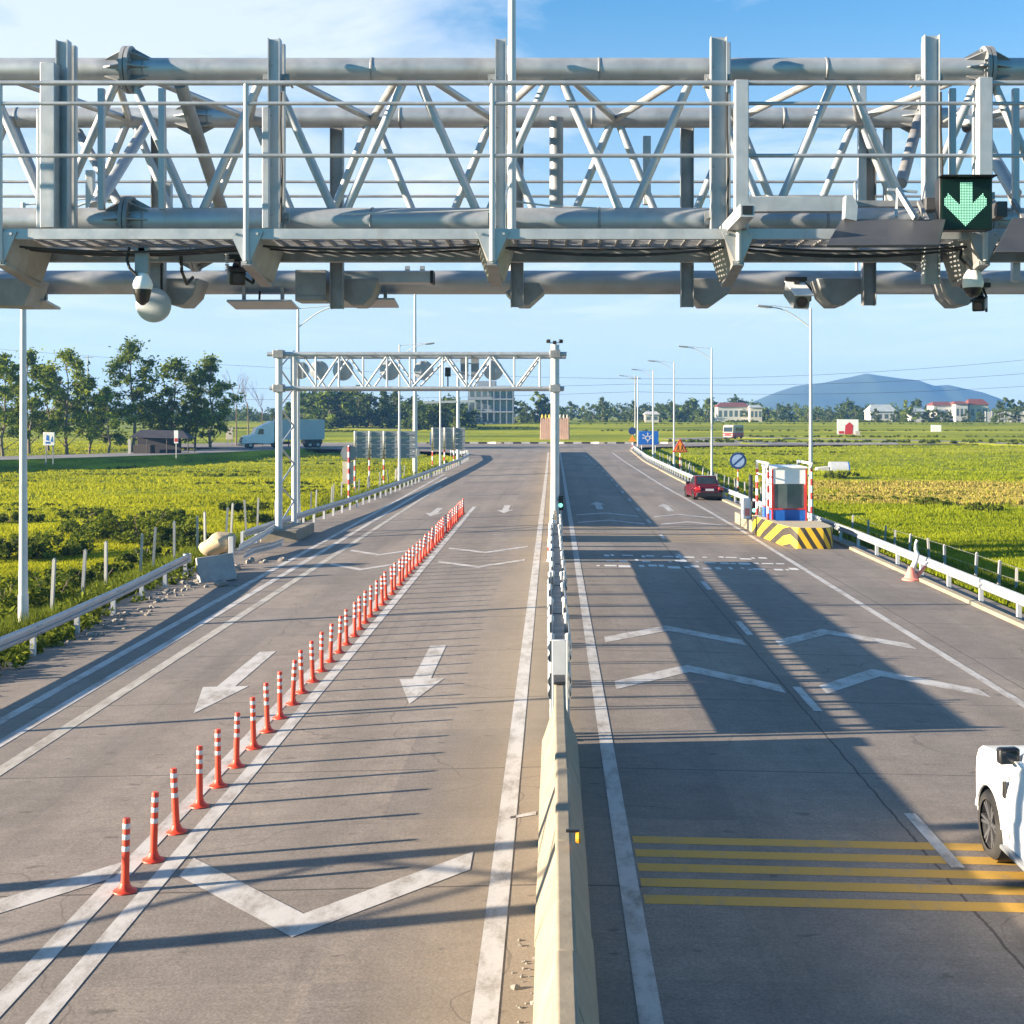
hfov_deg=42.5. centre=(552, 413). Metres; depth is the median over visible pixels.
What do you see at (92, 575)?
shrub
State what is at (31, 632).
guardrail
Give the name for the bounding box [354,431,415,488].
sign board
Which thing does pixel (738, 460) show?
round sign
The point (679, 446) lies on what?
triangle sign
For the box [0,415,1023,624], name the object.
ground
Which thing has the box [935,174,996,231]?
lane signal
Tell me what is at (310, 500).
fence post
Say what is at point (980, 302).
bullet camera
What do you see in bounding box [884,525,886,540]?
fence post
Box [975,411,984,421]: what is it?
tree
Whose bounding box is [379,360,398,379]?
round sign
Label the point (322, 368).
round sign
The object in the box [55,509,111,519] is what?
shrub
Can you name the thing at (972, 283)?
dome camera
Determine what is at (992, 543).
field grass
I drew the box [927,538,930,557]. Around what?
fence post
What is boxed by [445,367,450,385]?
traffic camera
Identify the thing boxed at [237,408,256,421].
tree
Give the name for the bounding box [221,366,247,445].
bare tree
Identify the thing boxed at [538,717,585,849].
concrete barrier
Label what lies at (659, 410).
tree
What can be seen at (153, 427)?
hedge
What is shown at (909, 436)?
hedge
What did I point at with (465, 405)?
distant wood
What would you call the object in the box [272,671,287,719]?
lane post
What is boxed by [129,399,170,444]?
tree
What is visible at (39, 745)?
faded road markings
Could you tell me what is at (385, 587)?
lane post
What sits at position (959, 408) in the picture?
house
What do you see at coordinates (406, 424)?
tree
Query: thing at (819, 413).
tree
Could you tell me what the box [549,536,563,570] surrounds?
median gate
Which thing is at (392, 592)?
lane post
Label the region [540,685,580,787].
concrete barrier
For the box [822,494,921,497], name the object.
hedge
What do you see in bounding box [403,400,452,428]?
tree
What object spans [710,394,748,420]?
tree
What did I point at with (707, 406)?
tree
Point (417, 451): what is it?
lighting mast
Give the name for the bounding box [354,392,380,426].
tree
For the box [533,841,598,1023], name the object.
concrete barrier
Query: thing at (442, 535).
lane post
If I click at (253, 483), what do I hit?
hedge
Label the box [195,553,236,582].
concrete block
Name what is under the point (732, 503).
kerb
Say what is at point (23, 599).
lamp pole
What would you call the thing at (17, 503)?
hedge
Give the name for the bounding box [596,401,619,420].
tree
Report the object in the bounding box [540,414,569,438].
monument
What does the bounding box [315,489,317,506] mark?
fence post
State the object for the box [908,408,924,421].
house
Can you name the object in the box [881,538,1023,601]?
verge weeds
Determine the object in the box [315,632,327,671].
lane post
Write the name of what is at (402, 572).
lane post
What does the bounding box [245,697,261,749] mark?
lane post
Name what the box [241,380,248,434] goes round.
bare tree
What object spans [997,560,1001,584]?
fence post
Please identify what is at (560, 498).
traffic light
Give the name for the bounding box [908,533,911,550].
fence post
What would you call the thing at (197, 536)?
fence post
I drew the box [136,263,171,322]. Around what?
dome camera
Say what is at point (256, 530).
guardrail
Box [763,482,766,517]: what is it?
door
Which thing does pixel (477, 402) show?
window
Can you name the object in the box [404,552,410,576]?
lane post
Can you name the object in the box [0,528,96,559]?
shrub
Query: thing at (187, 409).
tree
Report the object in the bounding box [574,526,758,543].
faded yellow road markings
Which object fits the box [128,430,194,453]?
roadside hut
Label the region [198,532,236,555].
cloth sack
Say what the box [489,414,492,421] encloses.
window
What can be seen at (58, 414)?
tree
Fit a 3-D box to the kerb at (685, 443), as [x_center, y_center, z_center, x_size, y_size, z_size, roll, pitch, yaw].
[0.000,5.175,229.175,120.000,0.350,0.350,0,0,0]
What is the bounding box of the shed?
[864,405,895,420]
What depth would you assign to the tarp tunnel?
149.31 m
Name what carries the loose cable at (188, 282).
hanging from the overhead gantry at (500, 234)
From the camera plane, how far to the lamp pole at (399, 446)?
100.93 m
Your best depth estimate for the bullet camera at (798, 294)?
13.11 m
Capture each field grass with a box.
[642,439,1023,612]
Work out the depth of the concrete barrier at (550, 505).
68.65 m
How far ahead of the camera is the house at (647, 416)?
470.00 m
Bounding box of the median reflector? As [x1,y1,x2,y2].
[566,829,580,843]
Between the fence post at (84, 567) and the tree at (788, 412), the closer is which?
the fence post at (84, 567)
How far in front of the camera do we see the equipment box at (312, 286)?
13.85 m
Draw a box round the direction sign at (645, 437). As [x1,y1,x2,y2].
[639,431,657,456]
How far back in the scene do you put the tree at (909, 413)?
463.54 m
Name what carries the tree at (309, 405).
on the ground at (582, 431)
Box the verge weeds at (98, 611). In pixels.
[0,561,196,667]
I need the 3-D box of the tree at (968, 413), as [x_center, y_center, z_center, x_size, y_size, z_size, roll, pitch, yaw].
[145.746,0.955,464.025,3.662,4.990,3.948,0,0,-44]
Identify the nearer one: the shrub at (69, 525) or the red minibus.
the shrub at (69, 525)
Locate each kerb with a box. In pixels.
[212,443,896,443]
[427,442,684,443]
[630,447,740,508]
[832,537,1023,628]
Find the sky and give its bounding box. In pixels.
[0,0,1023,414]
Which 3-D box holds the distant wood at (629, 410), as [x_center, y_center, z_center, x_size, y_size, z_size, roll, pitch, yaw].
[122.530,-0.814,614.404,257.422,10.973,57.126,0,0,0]
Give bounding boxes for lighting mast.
[405,266,424,474]
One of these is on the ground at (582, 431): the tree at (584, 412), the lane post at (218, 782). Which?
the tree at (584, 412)
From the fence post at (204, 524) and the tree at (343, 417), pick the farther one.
the tree at (343, 417)
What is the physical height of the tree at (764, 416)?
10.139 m
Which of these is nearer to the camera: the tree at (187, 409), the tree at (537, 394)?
the tree at (187, 409)
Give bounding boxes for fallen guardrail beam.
[238,524,274,551]
[243,538,284,557]
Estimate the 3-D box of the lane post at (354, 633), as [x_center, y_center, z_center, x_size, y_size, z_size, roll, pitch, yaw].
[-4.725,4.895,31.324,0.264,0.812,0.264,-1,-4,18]
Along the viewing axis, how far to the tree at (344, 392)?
379.13 m
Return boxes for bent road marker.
[902,540,925,580]
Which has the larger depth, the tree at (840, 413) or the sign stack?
the tree at (840, 413)
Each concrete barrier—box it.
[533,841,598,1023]
[534,768,591,946]
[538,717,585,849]
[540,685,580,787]
[548,950,583,1023]
[549,484,559,521]
[553,511,557,521]
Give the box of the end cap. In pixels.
[554,675,564,684]
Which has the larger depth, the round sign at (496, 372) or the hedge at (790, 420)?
the hedge at (790, 420)
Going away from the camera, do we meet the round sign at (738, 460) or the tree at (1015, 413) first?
the round sign at (738, 460)
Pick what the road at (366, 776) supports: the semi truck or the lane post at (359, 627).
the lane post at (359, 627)
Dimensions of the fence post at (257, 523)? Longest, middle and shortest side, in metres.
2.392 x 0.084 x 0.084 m
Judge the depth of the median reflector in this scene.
12.58 m
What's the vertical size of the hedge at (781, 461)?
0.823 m
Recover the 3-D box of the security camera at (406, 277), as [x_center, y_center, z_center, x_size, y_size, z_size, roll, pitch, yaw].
[-1.745,-1.450,14.000,0.964,0.136,0.220,0,0,0]
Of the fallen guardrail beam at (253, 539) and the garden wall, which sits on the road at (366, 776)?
the fallen guardrail beam at (253, 539)
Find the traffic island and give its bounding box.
[735,512,831,548]
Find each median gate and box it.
[547,571,566,649]
[548,598,571,717]
[549,524,562,547]
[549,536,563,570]
[550,552,566,597]
[551,514,562,536]
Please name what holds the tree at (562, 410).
on the ground at (582, 431)
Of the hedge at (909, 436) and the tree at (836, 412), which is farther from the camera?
the tree at (836, 412)
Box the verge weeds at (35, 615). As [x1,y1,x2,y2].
[0,473,417,651]
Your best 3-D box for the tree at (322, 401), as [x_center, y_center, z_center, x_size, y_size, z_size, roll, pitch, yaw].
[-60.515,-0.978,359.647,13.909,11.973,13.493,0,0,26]
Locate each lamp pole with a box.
[18,198,112,621]
[297,305,329,522]
[398,342,434,480]
[439,360,460,465]
[619,375,638,448]
[631,369,653,457]
[648,360,674,466]
[678,346,712,474]
[757,305,812,520]
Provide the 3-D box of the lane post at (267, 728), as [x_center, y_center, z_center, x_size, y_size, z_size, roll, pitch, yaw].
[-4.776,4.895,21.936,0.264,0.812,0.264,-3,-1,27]
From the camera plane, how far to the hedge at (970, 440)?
232.78 m
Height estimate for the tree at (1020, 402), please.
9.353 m
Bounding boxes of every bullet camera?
[225,254,254,284]
[783,277,813,308]
[961,283,990,311]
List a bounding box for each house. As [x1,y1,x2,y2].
[644,411,658,421]
[714,402,748,421]
[747,405,762,421]
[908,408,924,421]
[925,402,951,419]
[931,409,945,420]
[950,401,967,421]
[965,399,989,420]
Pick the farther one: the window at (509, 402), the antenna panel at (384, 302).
the window at (509, 402)
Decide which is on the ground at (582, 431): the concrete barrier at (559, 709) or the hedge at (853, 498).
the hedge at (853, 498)
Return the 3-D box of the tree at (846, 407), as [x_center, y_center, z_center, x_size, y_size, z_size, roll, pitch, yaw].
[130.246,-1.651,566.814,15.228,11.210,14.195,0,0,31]
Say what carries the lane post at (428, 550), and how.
on the road at (366, 776)
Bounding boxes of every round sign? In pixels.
[297,362,308,378]
[309,361,328,379]
[333,360,352,380]
[341,445,357,497]
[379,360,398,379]
[414,361,433,379]
[483,360,502,379]
[730,452,746,492]
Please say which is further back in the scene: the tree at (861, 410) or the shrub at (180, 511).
the tree at (861, 410)
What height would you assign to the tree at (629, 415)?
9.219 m
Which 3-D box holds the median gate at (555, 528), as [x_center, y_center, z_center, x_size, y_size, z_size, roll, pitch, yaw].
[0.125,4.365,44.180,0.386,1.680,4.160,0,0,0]
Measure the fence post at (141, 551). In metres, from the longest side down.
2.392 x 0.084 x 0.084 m
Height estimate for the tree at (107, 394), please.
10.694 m
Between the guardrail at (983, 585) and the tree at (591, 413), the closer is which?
the guardrail at (983, 585)
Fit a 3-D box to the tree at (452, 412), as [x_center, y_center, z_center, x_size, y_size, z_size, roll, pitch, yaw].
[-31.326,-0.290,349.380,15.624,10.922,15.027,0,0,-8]
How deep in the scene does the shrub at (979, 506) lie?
86.47 m
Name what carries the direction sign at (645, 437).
on the ground at (582, 431)
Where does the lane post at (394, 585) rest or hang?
on the road at (366, 776)
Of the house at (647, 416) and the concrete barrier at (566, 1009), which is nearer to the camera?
the concrete barrier at (566, 1009)
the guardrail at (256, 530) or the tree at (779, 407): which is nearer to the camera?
the guardrail at (256, 530)
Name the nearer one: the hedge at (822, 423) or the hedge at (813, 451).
the hedge at (813, 451)
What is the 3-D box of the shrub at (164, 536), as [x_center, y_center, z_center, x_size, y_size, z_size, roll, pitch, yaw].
[-18.944,5.981,64.734,3.318,1.393,3.576,0,0,-19]
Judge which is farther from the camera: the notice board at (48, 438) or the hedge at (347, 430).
the hedge at (347, 430)
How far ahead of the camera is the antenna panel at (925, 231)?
9.97 m
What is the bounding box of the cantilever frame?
[423,375,474,458]
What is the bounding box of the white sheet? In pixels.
[815,466,828,470]
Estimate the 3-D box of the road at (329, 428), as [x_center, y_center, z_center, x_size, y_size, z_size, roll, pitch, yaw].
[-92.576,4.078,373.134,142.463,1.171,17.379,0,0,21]
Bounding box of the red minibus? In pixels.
[722,425,743,438]
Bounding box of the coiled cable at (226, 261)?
[225,253,228,270]
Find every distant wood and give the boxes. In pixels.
[1,405,289,420]
[286,397,475,423]
[547,402,1013,420]
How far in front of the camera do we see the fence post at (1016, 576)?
41.71 m
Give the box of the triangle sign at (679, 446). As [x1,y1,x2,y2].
[673,439,687,451]
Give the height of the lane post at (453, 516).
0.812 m
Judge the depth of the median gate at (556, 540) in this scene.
40.07 m
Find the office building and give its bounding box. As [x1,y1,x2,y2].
[468,381,514,423]
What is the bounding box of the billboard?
[837,419,858,434]
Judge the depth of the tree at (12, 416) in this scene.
179.95 m
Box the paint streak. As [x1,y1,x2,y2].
[511,811,535,817]
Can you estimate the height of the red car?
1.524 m
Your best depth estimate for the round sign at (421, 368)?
59.98 m
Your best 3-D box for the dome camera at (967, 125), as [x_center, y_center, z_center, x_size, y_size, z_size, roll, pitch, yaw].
[3.968,-2.842,13.020,0.124,0.293,0.962,0,0,0]
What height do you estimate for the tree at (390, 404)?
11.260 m
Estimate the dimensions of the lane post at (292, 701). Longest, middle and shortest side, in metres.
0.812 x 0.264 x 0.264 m
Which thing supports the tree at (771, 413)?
on the ground at (582, 431)
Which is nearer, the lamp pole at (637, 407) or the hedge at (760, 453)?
the lamp pole at (637, 407)
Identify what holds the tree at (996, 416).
on the ground at (582, 431)
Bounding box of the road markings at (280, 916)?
[0,452,1023,1023]
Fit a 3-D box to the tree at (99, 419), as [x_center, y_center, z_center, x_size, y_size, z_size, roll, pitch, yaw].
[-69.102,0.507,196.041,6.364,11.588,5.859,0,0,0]
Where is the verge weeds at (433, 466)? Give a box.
[394,459,448,488]
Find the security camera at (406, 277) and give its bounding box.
[344,270,434,284]
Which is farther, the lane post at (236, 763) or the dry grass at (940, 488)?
the dry grass at (940, 488)
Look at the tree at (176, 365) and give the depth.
194.85 m
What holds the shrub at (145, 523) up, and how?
on the ground at (582, 431)
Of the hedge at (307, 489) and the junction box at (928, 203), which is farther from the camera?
the hedge at (307, 489)
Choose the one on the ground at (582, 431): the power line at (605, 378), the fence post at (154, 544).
the fence post at (154, 544)
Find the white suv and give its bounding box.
[975,745,1023,870]
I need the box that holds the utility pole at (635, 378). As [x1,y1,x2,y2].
[630,375,640,434]
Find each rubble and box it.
[65,580,199,644]
[179,557,287,587]
[510,939,534,1023]
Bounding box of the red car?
[684,475,723,499]
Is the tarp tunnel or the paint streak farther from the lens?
the tarp tunnel
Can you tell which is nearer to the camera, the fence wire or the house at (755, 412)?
the fence wire
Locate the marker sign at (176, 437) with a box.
[174,431,177,457]
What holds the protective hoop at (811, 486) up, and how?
on the traffic island
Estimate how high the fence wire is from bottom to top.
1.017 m
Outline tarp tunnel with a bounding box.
[828,462,849,470]
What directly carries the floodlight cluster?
attached to the gantry at (293, 530)
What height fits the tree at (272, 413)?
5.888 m
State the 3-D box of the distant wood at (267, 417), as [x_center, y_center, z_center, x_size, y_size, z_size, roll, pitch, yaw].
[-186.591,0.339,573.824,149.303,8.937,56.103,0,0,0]
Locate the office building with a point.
(497, 407)
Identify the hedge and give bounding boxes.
[0,501,77,505]
[1,479,36,482]
[2,427,246,428]
[7,507,104,510]
[72,472,142,475]
[156,472,255,476]
[167,470,260,472]
[195,481,311,484]
[250,488,326,492]
[269,484,375,488]
[285,461,378,464]
[325,429,357,431]
[477,427,539,428]
[516,419,984,421]
[570,423,1023,423]
[601,429,1020,430]
[667,438,1023,447]
[684,463,806,465]
[701,452,808,454]
[749,434,1023,437]
[751,460,808,462]
[778,450,842,452]
[807,496,898,499]
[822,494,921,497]
[861,497,995,500]
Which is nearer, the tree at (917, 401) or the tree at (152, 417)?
the tree at (152, 417)
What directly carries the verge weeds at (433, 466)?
on the ground at (582, 431)
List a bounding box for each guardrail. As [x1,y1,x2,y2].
[0,553,190,655]
[241,450,469,542]
[633,442,761,511]
[807,512,1023,619]
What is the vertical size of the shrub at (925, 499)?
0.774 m
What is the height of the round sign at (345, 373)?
0.940 m
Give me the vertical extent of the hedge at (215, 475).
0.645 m
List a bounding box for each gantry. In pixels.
[0,0,1023,308]
[260,345,566,541]
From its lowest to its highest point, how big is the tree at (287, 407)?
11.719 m
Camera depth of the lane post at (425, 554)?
49.01 m
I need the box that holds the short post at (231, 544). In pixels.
[229,536,233,556]
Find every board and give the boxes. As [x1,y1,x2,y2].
[43,432,54,464]
[226,428,232,445]
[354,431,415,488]
[431,428,464,464]
[931,425,940,431]
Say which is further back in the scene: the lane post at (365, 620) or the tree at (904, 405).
the tree at (904, 405)
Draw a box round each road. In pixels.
[0,444,1023,1023]
[0,445,352,472]
[70,426,430,430]
[658,437,1023,446]
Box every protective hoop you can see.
[756,460,769,519]
[797,460,812,520]
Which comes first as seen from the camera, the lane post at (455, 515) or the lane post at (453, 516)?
the lane post at (453, 516)
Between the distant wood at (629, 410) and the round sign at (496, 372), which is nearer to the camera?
the round sign at (496, 372)
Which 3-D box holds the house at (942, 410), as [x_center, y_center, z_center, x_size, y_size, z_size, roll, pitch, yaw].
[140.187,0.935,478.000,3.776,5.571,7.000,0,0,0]
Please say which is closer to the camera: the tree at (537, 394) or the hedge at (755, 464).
the hedge at (755, 464)
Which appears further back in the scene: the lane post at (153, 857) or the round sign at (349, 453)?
the round sign at (349, 453)
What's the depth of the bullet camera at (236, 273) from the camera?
10.83 m
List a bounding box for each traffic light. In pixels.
[558,495,562,518]
[751,501,755,514]
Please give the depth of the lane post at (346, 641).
30.17 m
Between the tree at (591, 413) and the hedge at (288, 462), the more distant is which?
the tree at (591, 413)
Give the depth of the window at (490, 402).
431.74 m
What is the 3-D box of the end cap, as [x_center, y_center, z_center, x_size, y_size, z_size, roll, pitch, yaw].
[0.100,4.122,20.380,0.180,0.045,0.560,0,0,0]
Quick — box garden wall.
[985,411,1023,421]
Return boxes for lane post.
[113,817,136,894]
[142,791,164,863]
[166,768,186,835]
[190,745,209,808]
[209,729,227,788]
[227,712,244,768]
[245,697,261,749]
[260,682,275,732]
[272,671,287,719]
[285,660,299,705]
[296,650,308,693]
[306,641,318,682]
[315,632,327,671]
[324,624,336,662]
[333,616,344,653]
[342,609,351,644]
[349,602,359,636]
[356,596,364,629]
[362,591,369,623]
[367,585,375,616]
[372,580,380,610]
[378,576,386,605]
[384,571,390,599]
[388,567,395,594]
[393,563,398,589]
[396,559,403,585]
[401,555,405,581]
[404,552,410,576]
[408,549,413,573]
[411,545,415,568]
[415,542,420,565]
[419,539,422,562]
[422,537,425,558]
[424,534,428,555]
[427,532,431,552]
[430,529,433,550]
[434,525,438,544]
[437,523,439,541]
[439,521,442,539]
[441,519,444,537]
[445,515,448,532]
[447,513,449,530]
[449,511,451,528]
[452,508,454,524]
[454,507,456,523]
[456,505,459,521]
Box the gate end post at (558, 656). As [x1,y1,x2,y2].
[552,639,565,709]
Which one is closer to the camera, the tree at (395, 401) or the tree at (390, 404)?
the tree at (395, 401)
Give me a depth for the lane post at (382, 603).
36.41 m
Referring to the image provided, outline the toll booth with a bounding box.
[761,465,807,520]
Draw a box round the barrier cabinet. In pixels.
[741,474,752,518]
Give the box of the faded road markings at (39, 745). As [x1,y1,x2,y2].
[0,486,441,775]
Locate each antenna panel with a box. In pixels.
[21,290,60,309]
[227,286,298,309]
[344,286,398,307]
[826,200,945,246]
[994,199,1023,253]
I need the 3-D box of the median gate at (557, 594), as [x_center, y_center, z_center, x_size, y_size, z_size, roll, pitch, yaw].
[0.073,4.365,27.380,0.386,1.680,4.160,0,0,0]
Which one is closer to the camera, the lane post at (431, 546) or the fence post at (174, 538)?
the fence post at (174, 538)
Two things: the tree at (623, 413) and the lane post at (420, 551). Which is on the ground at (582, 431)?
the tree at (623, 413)
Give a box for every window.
[476,401,479,408]
[489,401,492,408]
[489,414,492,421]
[495,401,498,408]
[495,414,498,421]
[508,401,511,408]
[508,414,511,421]
[773,484,804,509]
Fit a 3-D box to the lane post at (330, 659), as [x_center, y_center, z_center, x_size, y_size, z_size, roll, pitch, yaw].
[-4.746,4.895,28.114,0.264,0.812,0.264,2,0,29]
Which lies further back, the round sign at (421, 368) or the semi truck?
the semi truck
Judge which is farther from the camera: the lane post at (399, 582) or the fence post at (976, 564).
the fence post at (976, 564)
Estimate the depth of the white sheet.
149.40 m
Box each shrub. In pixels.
[0,511,45,522]
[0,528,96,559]
[0,537,52,557]
[0,566,94,603]
[0,570,80,619]
[13,565,110,585]
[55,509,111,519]
[55,518,126,538]
[75,561,134,579]
[76,503,202,543]
[114,545,180,564]
[128,507,185,518]
[133,522,200,547]
[176,529,213,547]
[218,499,269,511]
[235,509,286,522]
[822,470,859,478]
[909,496,949,504]
[964,502,1003,511]
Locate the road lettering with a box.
[596,554,798,569]
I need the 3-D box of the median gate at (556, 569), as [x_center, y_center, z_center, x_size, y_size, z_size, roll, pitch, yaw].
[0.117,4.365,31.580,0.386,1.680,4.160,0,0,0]
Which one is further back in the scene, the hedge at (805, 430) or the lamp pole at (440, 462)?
the hedge at (805, 430)
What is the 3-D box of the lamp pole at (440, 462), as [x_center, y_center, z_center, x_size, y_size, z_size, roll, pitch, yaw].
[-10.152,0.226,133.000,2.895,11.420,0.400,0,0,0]
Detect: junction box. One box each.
[919,197,934,213]
[992,201,1007,221]
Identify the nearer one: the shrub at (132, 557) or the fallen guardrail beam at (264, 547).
the fallen guardrail beam at (264, 547)
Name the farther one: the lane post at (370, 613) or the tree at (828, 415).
the tree at (828, 415)
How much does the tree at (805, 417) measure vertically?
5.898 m
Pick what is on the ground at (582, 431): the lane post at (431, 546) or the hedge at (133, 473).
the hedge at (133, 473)
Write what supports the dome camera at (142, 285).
attached to the overhead gantry at (500, 234)
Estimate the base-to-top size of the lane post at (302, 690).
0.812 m
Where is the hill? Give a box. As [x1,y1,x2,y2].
[747,374,1010,414]
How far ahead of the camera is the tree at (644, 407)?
549.89 m
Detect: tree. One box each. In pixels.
[0,347,60,453]
[0,350,47,455]
[27,347,104,454]
[27,365,73,450]
[68,381,108,452]
[78,384,140,452]
[93,335,164,451]
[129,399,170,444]
[138,355,212,433]
[171,394,217,449]
[184,351,246,448]
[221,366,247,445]
[229,409,243,421]
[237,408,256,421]
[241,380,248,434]
[244,383,263,445]
[256,412,265,421]
[269,408,275,419]
[283,391,314,418]
[290,391,357,427]
[305,391,358,428]
[326,391,357,427]
[340,391,355,403]
[343,391,372,427]
[346,384,367,425]
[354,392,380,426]
[364,391,395,426]
[377,395,429,427]
[379,391,404,423]
[381,393,404,420]
[401,400,442,429]
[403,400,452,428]
[406,393,463,428]
[444,395,484,428]
[514,397,532,422]
[518,405,536,422]
[529,405,543,422]
[530,391,543,420]
[533,397,550,421]
[537,393,550,419]
[559,406,569,421]
[565,401,577,420]
[579,405,587,420]
[586,404,599,420]
[593,396,611,420]
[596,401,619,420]
[614,405,625,419]
[625,400,638,419]
[634,403,650,417]
[651,403,667,420]
[661,399,693,421]
[679,397,703,420]
[680,400,694,419]
[693,397,718,420]
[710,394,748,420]
[748,399,768,420]
[762,407,775,420]
[770,403,783,419]
[782,404,794,419]
[793,406,801,420]
[802,408,817,420]
[813,406,826,420]
[821,408,834,420]
[833,408,845,418]
[835,398,866,418]
[835,410,845,420]
[849,408,861,419]
[853,408,864,419]
[870,408,880,421]
[889,410,899,421]
[899,400,911,418]
[901,407,921,422]
[907,398,926,408]
[920,411,930,421]
[926,407,950,422]
[942,411,953,422]
[961,410,971,422]
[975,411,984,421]
[990,409,1009,422]
[992,401,1003,411]
[999,397,1010,409]
[1007,407,1021,421]
[1008,399,1018,410]
[1011,400,1023,410]
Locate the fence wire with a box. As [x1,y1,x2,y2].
[856,516,1023,582]
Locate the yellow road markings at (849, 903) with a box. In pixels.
[632,836,1023,911]
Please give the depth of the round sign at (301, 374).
59.98 m
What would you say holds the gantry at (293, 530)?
on the road at (366, 776)
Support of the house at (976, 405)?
on the ground at (582, 431)
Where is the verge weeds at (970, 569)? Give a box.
[648,456,1023,608]
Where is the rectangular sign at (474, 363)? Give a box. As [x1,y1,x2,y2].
[460,359,478,379]
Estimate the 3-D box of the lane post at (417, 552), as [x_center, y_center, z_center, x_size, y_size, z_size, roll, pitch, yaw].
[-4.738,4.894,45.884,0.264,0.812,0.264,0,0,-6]
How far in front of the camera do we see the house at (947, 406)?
505.06 m
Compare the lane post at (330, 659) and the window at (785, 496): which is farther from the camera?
the window at (785, 496)
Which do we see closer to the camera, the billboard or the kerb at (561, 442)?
the kerb at (561, 442)
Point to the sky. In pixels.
(603, 336)
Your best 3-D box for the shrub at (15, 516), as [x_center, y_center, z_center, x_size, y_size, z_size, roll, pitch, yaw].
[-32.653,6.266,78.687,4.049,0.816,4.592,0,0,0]
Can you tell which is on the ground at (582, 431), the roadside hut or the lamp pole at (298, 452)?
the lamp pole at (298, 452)
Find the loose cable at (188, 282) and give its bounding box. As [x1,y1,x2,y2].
[179,256,193,285]
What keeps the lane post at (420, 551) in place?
on the road at (366, 776)
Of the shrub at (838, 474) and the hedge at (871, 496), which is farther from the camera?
the shrub at (838, 474)
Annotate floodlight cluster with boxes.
[546,339,562,344]
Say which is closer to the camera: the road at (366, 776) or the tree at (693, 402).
the road at (366, 776)
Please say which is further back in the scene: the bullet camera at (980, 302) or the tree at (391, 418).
the tree at (391, 418)
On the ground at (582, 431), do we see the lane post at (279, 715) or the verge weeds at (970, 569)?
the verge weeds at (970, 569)
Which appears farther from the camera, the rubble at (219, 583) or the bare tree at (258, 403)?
the bare tree at (258, 403)
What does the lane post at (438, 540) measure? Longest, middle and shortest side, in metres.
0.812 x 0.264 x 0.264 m
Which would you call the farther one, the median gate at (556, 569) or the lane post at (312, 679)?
the median gate at (556, 569)
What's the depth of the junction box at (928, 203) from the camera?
10.60 m
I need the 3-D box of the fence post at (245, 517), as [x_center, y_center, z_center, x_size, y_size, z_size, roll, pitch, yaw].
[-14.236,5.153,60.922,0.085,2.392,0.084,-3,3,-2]
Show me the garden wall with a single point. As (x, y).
(988, 415)
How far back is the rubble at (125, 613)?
35.52 m
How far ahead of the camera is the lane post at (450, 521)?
60.44 m
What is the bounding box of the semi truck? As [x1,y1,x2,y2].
[238,419,324,447]
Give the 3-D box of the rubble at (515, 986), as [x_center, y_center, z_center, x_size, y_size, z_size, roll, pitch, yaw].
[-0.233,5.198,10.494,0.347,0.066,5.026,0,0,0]
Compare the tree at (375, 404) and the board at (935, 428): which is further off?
the tree at (375, 404)
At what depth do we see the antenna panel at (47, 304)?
14.44 m
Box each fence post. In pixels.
[50,558,56,609]
[81,549,86,593]
[104,541,107,583]
[139,533,143,571]
[152,526,156,564]
[173,520,175,559]
[196,516,198,548]
[203,511,206,540]
[225,507,228,531]
[230,503,233,532]
[243,499,246,531]
[256,497,258,525]
[310,492,311,508]
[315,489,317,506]
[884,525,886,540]
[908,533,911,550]
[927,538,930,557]
[943,544,945,564]
[974,552,977,576]
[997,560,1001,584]
[1015,568,1017,588]
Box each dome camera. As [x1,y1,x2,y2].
[125,247,158,305]
[136,263,171,322]
[942,111,971,132]
[959,249,983,297]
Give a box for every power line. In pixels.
[2,349,1018,378]
[113,386,1021,399]
[117,373,1023,388]
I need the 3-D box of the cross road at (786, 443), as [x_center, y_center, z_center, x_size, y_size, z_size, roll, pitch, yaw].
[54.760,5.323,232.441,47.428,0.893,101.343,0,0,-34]
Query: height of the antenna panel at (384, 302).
0.238 m
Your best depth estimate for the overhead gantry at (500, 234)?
11.30 m
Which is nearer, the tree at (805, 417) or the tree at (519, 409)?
the tree at (519, 409)
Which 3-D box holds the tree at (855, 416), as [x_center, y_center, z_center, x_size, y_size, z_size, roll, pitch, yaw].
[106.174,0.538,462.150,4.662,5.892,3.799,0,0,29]
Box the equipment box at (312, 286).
[295,270,329,303]
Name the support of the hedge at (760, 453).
on the ground at (582, 431)
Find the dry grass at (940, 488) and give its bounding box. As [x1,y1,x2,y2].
[755,479,1023,505]
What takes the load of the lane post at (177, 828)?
on the road at (366, 776)
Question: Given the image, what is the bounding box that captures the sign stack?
[629,427,635,449]
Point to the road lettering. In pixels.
(677, 567)
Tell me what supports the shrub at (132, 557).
on the ground at (582, 431)
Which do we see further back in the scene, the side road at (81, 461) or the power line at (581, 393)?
the power line at (581, 393)
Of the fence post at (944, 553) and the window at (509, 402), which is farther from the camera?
the window at (509, 402)
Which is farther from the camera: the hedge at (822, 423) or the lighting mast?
the hedge at (822, 423)
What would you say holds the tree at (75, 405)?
on the ground at (582, 431)
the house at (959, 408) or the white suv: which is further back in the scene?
the house at (959, 408)
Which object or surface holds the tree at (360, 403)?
on the ground at (582, 431)
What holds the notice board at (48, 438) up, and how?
on the side road at (81, 461)
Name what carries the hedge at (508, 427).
on the ground at (582, 431)

